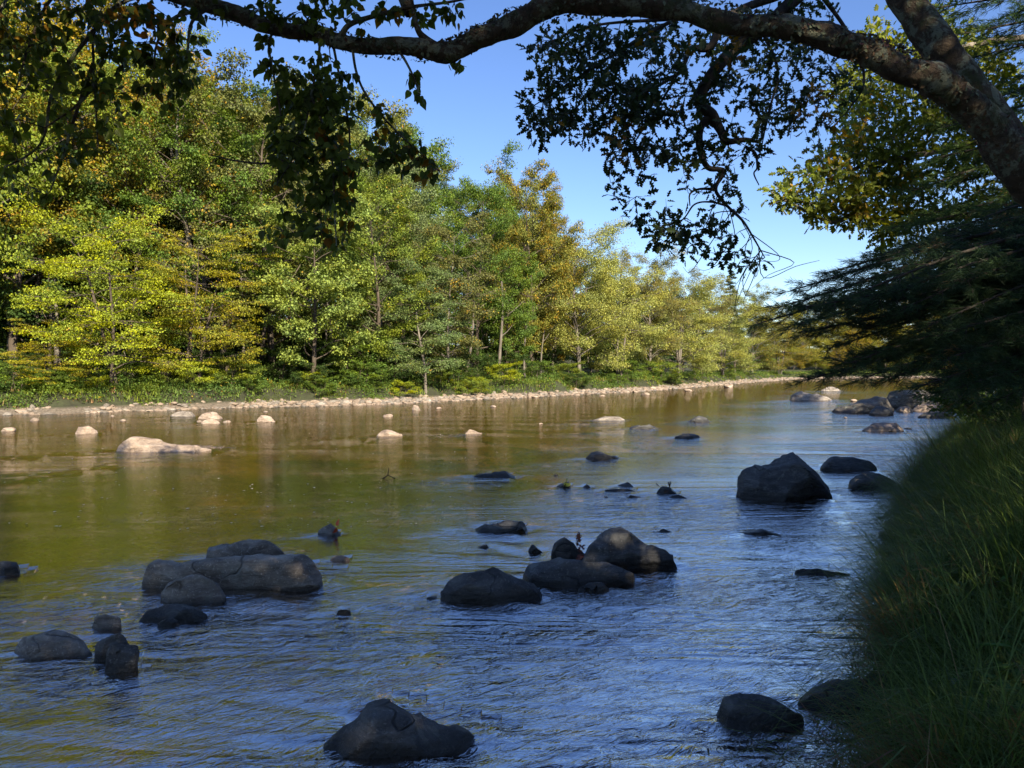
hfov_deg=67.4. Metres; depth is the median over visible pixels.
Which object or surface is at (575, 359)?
shrub
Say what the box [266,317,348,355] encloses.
shrub
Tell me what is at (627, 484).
rock
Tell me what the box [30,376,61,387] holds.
shrub
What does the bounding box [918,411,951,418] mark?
rock
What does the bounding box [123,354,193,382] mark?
shrub
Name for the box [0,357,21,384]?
shrub
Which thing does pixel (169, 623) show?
rock
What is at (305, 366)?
shrub
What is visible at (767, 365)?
shrub
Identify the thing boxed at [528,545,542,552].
rock
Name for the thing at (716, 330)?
tree
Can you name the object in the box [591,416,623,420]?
rock
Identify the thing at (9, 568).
rock
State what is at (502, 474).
rock
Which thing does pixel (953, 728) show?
grass
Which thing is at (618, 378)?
shrub
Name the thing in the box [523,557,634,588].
boulder
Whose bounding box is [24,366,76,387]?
shrub
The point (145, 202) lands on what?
tree
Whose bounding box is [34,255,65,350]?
slender tree
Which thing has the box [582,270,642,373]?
tree
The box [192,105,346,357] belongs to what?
tree
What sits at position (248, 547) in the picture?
boulder
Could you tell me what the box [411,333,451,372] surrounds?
shrub
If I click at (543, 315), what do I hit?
tree
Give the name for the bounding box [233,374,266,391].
shrub
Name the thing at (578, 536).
dead leaves
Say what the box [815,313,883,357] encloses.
tree
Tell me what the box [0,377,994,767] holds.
river water
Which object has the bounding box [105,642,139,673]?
rock
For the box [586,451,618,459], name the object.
rock
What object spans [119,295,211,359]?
shrub
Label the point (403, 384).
shrub
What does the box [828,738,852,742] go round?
rock
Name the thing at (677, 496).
rock
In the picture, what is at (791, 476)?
boulder
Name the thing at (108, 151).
tree
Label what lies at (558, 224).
tree
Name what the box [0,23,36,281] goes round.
tree
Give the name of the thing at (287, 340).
shrub
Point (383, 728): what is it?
boulder
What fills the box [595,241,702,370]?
tree
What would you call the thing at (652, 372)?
shrub
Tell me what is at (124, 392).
grass
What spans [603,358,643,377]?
shrub
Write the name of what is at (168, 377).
shrub
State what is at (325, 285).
tree
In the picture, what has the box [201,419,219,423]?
rock
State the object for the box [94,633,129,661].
rock
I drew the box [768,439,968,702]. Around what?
sedge
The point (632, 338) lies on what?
tree
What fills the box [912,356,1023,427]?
shrub
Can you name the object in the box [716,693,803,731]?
boulder
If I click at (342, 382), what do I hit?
shrub
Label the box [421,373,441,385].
shrub
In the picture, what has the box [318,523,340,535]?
rock
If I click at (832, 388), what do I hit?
rock
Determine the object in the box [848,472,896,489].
rock
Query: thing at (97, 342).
slender tree
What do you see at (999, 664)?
ground cover
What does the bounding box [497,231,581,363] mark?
tree
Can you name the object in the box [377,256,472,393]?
tree
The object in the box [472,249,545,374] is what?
tree
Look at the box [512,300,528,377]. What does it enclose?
slender tree
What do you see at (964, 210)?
pine tree
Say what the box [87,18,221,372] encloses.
tree
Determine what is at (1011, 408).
shrub
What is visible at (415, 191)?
tree
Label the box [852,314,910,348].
tree
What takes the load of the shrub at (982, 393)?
on the ground at (62, 405)
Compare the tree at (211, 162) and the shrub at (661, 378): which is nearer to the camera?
the tree at (211, 162)
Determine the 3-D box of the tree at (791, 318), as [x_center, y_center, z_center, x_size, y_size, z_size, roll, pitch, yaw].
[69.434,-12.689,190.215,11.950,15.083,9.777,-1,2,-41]
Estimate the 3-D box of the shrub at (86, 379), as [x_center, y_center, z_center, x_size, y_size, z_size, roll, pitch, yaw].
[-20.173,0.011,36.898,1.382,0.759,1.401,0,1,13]
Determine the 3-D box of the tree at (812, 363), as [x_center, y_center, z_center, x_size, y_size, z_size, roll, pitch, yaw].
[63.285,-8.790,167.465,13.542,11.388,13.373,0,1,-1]
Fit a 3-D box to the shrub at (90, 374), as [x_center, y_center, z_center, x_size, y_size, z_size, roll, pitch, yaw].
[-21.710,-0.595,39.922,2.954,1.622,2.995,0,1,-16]
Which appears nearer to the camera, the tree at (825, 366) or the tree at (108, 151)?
the tree at (108, 151)
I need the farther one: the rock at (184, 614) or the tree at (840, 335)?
the tree at (840, 335)
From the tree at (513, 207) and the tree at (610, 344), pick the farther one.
the tree at (513, 207)
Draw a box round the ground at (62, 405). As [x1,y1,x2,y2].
[0,309,1022,686]
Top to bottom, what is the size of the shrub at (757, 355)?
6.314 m
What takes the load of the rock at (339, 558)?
on the river water
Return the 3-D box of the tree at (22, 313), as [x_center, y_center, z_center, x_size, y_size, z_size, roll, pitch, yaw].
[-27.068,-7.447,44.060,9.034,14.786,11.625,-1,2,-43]
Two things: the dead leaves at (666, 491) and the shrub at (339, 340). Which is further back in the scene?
the shrub at (339, 340)
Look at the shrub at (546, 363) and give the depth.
61.74 m
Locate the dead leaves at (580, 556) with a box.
[576,545,584,559]
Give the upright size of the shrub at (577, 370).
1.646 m
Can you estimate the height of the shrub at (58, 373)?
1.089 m
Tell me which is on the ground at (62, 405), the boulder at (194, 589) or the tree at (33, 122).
the tree at (33, 122)
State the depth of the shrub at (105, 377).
35.92 m
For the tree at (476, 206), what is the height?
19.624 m
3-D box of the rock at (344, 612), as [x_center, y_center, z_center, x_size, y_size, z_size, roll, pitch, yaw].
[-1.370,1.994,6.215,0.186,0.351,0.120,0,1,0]
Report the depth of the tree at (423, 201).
52.58 m
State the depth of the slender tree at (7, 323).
43.83 m
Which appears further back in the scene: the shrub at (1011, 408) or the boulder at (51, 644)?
the shrub at (1011, 408)
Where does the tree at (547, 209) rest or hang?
on the ground at (62, 405)
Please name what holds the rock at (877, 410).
on the river water
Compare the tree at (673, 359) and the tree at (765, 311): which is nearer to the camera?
the tree at (673, 359)
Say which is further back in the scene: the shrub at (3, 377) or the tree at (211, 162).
the tree at (211, 162)
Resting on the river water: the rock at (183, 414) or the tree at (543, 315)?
the rock at (183, 414)
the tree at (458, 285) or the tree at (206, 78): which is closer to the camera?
the tree at (458, 285)
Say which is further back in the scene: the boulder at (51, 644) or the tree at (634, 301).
the tree at (634, 301)
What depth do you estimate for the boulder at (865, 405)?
34.04 m
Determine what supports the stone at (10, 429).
in the river water
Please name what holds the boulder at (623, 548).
on the ground at (62, 405)
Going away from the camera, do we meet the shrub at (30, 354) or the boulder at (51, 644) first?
the boulder at (51, 644)
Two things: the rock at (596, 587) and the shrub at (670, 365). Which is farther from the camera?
the shrub at (670, 365)
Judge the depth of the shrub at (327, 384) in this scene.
42.14 m
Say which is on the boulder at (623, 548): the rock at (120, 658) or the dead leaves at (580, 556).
the dead leaves at (580, 556)
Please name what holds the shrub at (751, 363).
on the ground at (62, 405)
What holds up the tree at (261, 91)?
on the ground at (62, 405)
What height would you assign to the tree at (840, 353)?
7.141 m
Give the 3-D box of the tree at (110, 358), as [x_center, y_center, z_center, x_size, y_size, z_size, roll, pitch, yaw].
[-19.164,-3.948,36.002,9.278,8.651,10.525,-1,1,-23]
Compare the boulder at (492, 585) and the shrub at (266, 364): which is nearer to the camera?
the boulder at (492, 585)
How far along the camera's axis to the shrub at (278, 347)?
49.04 m
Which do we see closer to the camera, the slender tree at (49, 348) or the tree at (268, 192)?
the slender tree at (49, 348)
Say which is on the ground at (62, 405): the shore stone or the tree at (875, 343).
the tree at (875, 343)
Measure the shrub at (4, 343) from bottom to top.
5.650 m
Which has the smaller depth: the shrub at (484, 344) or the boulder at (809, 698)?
the boulder at (809, 698)
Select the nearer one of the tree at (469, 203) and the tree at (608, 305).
the tree at (608, 305)
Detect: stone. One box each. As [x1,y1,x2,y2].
[1,427,15,431]
[15,409,25,412]
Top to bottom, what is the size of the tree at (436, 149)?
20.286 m
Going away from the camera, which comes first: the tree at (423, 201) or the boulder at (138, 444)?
the boulder at (138, 444)
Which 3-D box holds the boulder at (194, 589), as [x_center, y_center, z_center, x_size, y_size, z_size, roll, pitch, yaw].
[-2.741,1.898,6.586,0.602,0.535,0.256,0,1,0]
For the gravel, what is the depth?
45.06 m
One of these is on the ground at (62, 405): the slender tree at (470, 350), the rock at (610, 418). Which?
the slender tree at (470, 350)
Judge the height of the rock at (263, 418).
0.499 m
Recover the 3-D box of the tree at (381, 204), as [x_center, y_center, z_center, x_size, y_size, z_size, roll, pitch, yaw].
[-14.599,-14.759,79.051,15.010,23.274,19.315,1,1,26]
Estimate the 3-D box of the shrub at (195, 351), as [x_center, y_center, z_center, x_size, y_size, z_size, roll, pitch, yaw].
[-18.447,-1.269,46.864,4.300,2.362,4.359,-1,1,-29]
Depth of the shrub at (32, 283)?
45.77 m
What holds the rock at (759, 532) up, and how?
in the river water
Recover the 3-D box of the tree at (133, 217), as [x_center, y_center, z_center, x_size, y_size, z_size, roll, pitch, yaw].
[-23.946,-10.219,51.064,11.650,19.347,9.531,0,1,8]
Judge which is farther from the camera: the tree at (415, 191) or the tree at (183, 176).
the tree at (415, 191)
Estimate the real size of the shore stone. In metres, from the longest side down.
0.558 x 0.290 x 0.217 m
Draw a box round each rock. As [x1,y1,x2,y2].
[0,561,19,574]
[75,426,97,433]
[92,614,121,630]
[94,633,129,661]
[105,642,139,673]
[139,604,207,623]
[157,618,179,627]
[170,411,194,416]
[198,412,222,419]
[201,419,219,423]
[257,415,273,421]
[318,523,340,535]
[330,555,349,560]
[337,609,350,614]
[377,430,401,436]
[412,405,419,410]
[466,429,481,433]
[474,471,514,478]
[475,520,526,532]
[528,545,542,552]
[551,537,584,559]
[578,582,608,592]
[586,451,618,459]
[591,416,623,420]
[606,489,633,490]
[618,482,632,486]
[629,424,656,428]
[657,486,676,493]
[669,494,684,497]
[675,433,699,438]
[687,416,708,421]
[739,529,780,535]
[795,568,849,575]
[820,456,876,471]
[821,387,838,390]
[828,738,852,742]
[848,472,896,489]
[869,406,893,415]
[896,406,912,412]
[913,404,944,411]
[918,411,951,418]
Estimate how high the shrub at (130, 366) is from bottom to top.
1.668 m
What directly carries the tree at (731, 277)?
on the ground at (62, 405)
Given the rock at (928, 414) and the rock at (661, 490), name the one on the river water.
the rock at (661, 490)
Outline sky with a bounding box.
[2,0,1023,351]
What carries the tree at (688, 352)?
on the ground at (62, 405)
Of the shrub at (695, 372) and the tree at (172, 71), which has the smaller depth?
the tree at (172, 71)
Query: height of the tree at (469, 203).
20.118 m
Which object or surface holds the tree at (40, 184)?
on the ground at (62, 405)
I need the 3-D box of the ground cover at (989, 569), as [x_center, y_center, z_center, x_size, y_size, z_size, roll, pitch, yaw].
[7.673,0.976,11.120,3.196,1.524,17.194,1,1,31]
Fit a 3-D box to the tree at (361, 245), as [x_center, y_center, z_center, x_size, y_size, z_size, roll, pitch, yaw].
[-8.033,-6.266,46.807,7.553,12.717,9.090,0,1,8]
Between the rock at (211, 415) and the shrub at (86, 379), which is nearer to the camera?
the rock at (211, 415)
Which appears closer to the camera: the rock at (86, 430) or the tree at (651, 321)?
the rock at (86, 430)
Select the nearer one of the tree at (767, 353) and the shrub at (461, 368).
the shrub at (461, 368)
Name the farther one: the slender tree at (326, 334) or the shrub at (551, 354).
the shrub at (551, 354)
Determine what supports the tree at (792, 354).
on the ground at (62, 405)
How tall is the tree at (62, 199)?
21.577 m
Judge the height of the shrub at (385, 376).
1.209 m
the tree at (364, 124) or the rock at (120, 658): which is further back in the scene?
the tree at (364, 124)
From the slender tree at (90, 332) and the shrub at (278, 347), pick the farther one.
the shrub at (278, 347)
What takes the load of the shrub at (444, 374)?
on the ground at (62, 405)
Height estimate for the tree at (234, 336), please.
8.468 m
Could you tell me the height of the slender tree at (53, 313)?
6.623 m
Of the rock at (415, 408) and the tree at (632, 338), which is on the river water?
the rock at (415, 408)
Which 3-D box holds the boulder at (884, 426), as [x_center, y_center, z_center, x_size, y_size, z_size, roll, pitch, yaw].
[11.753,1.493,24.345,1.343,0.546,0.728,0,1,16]
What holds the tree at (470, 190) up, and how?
on the ground at (62, 405)
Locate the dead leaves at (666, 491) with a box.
[656,481,670,492]
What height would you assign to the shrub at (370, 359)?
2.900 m
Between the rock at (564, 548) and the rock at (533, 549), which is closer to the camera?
the rock at (564, 548)
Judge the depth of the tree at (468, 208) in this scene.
84.26 m
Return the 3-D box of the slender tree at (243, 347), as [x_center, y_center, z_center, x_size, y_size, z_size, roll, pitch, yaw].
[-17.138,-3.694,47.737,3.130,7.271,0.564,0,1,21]
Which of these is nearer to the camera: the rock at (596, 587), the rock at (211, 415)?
the rock at (596, 587)
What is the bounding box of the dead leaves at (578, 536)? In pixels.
[575,531,584,549]
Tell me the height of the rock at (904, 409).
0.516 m
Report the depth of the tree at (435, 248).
74.80 m
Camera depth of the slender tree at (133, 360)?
41.13 m
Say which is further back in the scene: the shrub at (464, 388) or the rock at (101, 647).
the shrub at (464, 388)
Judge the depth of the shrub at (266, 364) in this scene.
45.78 m
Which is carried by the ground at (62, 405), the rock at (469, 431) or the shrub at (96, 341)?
the shrub at (96, 341)
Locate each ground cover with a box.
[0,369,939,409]
[907,469,1023,762]
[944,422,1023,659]
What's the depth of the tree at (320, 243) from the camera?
52.81 m
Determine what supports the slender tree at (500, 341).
on the ground at (62, 405)
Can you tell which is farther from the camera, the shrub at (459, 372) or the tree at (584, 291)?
the tree at (584, 291)
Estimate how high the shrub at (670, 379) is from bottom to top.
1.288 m
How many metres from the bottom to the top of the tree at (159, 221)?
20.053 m
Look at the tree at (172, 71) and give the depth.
75.46 m
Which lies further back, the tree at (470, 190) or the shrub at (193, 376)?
the tree at (470, 190)
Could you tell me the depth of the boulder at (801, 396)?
46.39 m
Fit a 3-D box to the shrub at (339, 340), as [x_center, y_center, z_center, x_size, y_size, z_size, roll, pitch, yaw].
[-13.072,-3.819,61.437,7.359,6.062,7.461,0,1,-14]
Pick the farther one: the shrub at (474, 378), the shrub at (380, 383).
the shrub at (474, 378)
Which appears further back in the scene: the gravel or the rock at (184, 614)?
the gravel
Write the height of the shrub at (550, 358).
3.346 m
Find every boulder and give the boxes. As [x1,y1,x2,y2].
[14,630,92,659]
[117,436,210,452]
[141,554,322,591]
[161,574,225,604]
[206,539,284,557]
[323,698,473,758]
[440,567,541,603]
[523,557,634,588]
[582,527,676,570]
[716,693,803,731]
[736,452,831,501]
[790,391,831,400]
[798,673,897,713]
[832,396,893,412]
[862,422,903,431]
[887,389,948,407]
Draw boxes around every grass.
[0,371,942,408]
[682,390,1023,767]
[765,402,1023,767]
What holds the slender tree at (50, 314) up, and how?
on the ground at (62, 405)
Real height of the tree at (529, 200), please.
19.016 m
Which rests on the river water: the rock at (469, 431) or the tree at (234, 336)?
the rock at (469, 431)
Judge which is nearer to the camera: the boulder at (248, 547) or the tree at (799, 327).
the boulder at (248, 547)
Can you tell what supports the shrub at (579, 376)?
on the ground at (62, 405)
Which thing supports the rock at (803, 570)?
on the river water
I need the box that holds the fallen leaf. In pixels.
[333,519,338,532]
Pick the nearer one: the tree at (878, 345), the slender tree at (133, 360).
the slender tree at (133, 360)
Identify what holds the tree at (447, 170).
on the ground at (62, 405)
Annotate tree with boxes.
[0,0,100,319]
[0,0,153,366]
[0,0,160,374]
[0,0,1023,257]
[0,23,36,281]
[0,24,135,326]
[0,141,123,367]
[0,191,209,389]
[0,318,117,384]
[2,216,10,359]
[4,61,71,276]
[30,267,58,380]
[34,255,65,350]
[35,62,237,373]
[38,24,253,374]
[45,42,228,356]
[47,302,68,370]
[48,282,61,368]
[71,290,101,375]
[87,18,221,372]
[91,97,294,378]
[94,292,114,378]
[106,99,192,355]
[107,222,291,386]
[111,31,252,374]
[111,80,274,358]
[123,54,218,91]
[124,348,142,377]
[139,120,297,350]
[145,46,384,378]
[181,78,379,377]
[185,270,196,360]
[190,69,218,95]
[192,73,306,357]
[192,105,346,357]
[192,165,276,350]
[192,266,233,370]
[225,269,254,372]
[230,266,244,352]
[236,176,385,385]
[248,296,277,365]
[274,152,340,373]
[278,278,309,377]
[281,84,424,356]
[296,110,423,305]
[301,120,450,301]
[303,145,428,355]
[310,173,442,380]
[323,118,467,365]
[323,296,327,368]
[342,114,461,366]
[353,160,445,299]
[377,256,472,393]
[378,189,457,307]
[401,209,509,380]
[413,171,451,255]
[414,157,465,274]
[421,138,525,377]
[433,179,513,361]
[433,184,530,335]
[443,185,517,338]
[453,301,474,379]
[460,186,560,319]
[467,192,564,368]
[471,216,572,377]
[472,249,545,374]
[479,156,585,374]
[481,270,485,375]
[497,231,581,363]
[498,281,524,377]
[500,216,654,377]
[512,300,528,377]
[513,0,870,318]
[527,182,588,376]
[536,324,557,378]
[565,251,682,377]
[568,258,600,333]
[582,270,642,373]
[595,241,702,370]
[602,265,642,353]
[618,306,647,367]
[628,272,736,378]
[635,277,674,362]
[664,288,705,368]
[668,266,741,373]
[673,309,692,371]
[685,294,768,374]
[705,304,728,360]
[706,283,788,370]
[718,271,760,374]
[736,202,1023,418]
[744,306,781,355]
[746,319,818,373]
[754,308,785,345]
[756,0,1023,281]
[770,319,831,369]
[770,332,799,370]
[776,305,804,346]
[781,344,809,369]
[792,310,830,347]
[803,342,834,368]
[805,301,850,357]
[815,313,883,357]
[820,339,854,368]
[847,339,884,370]
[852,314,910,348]
[859,0,1023,303]
[874,344,904,368]
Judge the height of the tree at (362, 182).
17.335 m
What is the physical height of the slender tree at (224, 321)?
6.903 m
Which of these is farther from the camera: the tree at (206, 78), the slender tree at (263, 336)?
the tree at (206, 78)
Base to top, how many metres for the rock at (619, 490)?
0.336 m
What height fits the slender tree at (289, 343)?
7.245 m
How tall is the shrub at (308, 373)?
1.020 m
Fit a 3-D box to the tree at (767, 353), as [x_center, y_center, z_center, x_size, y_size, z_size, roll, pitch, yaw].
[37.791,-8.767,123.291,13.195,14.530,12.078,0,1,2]
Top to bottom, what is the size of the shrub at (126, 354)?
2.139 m
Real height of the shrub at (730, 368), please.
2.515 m
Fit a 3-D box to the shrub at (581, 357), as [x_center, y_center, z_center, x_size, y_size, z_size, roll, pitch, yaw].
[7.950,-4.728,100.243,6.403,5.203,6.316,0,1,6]
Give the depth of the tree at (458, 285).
50.64 m
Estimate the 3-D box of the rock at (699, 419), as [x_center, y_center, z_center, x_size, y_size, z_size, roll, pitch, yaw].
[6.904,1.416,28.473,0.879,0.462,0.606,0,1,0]
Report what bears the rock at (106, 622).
on the river water
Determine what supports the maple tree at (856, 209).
on the ground at (62, 405)
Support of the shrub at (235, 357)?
on the ground at (62, 405)
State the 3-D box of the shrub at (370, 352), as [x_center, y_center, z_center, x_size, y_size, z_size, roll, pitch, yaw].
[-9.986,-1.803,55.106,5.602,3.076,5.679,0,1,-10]
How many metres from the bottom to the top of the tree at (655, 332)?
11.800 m
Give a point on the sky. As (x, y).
(474, 107)
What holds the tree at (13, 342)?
on the ground at (62, 405)
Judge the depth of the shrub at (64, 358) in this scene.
44.34 m
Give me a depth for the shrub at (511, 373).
53.62 m
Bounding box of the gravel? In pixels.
[21,376,931,414]
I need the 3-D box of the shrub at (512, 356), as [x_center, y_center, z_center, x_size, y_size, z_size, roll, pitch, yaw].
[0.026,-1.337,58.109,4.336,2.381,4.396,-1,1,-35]
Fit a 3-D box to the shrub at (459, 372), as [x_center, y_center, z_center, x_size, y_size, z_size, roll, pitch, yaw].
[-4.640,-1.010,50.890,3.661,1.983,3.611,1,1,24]
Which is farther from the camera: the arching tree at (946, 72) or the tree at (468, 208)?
the tree at (468, 208)
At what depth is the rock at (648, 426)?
25.11 m
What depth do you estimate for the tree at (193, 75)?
53.87 m
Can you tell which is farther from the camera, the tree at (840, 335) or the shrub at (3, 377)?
the tree at (840, 335)
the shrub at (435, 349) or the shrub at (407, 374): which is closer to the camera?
the shrub at (407, 374)
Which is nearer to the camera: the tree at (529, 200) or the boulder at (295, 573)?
the boulder at (295, 573)
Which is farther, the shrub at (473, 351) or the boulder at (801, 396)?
the shrub at (473, 351)
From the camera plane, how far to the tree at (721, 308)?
93.64 m
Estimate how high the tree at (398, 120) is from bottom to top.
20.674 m
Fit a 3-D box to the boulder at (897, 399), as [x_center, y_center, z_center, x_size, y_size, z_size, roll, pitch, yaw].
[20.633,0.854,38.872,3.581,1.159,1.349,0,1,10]
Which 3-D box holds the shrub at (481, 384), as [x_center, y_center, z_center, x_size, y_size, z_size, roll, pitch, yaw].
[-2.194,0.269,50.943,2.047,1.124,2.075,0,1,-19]
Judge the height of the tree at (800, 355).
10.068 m
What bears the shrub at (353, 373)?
on the ground at (62, 405)
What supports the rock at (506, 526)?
on the river water
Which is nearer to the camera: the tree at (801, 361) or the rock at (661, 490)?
the rock at (661, 490)
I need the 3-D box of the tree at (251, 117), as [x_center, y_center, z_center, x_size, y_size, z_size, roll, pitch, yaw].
[-14.930,-9.908,47.486,14.278,19.974,11.864,-1,1,-25]
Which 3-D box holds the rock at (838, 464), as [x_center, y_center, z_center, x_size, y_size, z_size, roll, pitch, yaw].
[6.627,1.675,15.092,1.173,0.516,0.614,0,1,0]
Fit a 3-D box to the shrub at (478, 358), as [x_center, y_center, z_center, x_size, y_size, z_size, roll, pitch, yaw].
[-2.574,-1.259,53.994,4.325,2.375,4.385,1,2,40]
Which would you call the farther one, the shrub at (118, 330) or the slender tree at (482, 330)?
the slender tree at (482, 330)
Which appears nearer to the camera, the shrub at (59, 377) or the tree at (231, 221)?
the shrub at (59, 377)
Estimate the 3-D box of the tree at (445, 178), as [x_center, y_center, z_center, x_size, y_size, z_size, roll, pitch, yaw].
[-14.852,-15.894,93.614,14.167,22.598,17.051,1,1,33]
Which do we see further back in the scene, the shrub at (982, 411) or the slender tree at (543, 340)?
the slender tree at (543, 340)
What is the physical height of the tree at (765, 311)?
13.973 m
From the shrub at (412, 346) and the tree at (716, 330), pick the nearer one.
the shrub at (412, 346)
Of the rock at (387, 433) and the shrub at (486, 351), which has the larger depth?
the shrub at (486, 351)
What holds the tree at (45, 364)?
on the ground at (62, 405)
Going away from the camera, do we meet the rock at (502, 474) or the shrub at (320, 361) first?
the rock at (502, 474)
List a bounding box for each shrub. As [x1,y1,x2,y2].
[0,299,102,356]
[0,348,52,375]
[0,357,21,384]
[0,362,47,390]
[3,271,127,376]
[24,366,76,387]
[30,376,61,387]
[39,304,126,355]
[40,347,98,376]
[45,283,126,335]
[45,368,88,388]
[76,360,122,380]
[76,376,103,387]
[82,375,117,388]
[87,347,158,375]
[101,358,163,385]
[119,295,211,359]
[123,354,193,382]
[144,363,190,384]
[164,358,220,383]
[172,365,220,385]
[175,347,243,374]
[198,347,272,380]
[207,356,266,387]
[228,340,293,371]
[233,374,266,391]
[243,344,319,380]
[256,334,344,373]
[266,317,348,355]
[286,360,333,384]
[296,371,327,383]
[299,339,381,377]
[304,376,339,394]
[309,304,373,359]
[309,337,399,377]
[337,359,387,382]
[340,375,360,386]
[353,341,397,370]
[362,367,392,381]
[363,348,425,381]
[364,336,449,377]
[368,380,386,388]
[387,380,419,395]
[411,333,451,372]
[419,356,471,378]
[421,366,452,381]
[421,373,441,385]
[428,342,497,373]
[436,358,480,381]
[445,350,500,377]
[451,379,482,394]
[461,376,491,387]
[466,380,493,393]
[471,343,528,374]
[474,327,521,368]
[478,350,543,379]
[486,361,524,381]
[520,360,559,377]
[521,344,586,372]
[533,334,570,364]
[553,361,587,376]
[557,327,591,363]
[559,371,592,387]
[567,345,619,374]
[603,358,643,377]
[606,373,633,384]
[638,362,664,374]
[644,359,687,383]
[652,376,665,381]
[666,374,684,385]
[691,362,714,373]
[711,358,738,372]
[732,361,761,371]
[741,345,776,370]
[753,358,780,369]
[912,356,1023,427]
[923,326,1021,420]
[925,365,1020,412]
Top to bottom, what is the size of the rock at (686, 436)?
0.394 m
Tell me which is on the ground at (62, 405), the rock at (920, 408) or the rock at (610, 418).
the rock at (920, 408)
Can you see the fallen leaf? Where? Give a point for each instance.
(336, 529)
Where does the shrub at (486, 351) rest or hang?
on the ground at (62, 405)
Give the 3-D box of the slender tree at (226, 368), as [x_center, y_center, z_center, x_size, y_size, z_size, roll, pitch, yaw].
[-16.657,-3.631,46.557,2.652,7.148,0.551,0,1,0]
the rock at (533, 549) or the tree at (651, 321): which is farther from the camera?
the tree at (651, 321)
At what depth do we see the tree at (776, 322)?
203.65 m
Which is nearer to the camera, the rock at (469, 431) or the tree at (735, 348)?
the rock at (469, 431)
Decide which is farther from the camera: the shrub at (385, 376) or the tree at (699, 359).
the tree at (699, 359)
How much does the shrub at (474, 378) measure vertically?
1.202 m
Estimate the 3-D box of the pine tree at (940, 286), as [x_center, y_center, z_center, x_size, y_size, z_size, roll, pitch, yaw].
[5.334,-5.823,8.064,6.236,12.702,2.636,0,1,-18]
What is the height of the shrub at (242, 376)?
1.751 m
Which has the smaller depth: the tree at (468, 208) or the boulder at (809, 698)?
the boulder at (809, 698)
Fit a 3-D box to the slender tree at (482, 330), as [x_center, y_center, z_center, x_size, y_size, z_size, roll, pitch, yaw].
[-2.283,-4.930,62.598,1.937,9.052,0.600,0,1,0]
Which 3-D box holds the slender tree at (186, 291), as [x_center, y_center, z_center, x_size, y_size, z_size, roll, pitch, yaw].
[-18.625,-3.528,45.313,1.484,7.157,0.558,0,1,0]
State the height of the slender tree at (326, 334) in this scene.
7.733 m
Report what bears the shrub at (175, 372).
on the ground at (62, 405)
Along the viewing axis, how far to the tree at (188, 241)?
45.24 m
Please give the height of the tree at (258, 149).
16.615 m
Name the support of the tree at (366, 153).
on the ground at (62, 405)

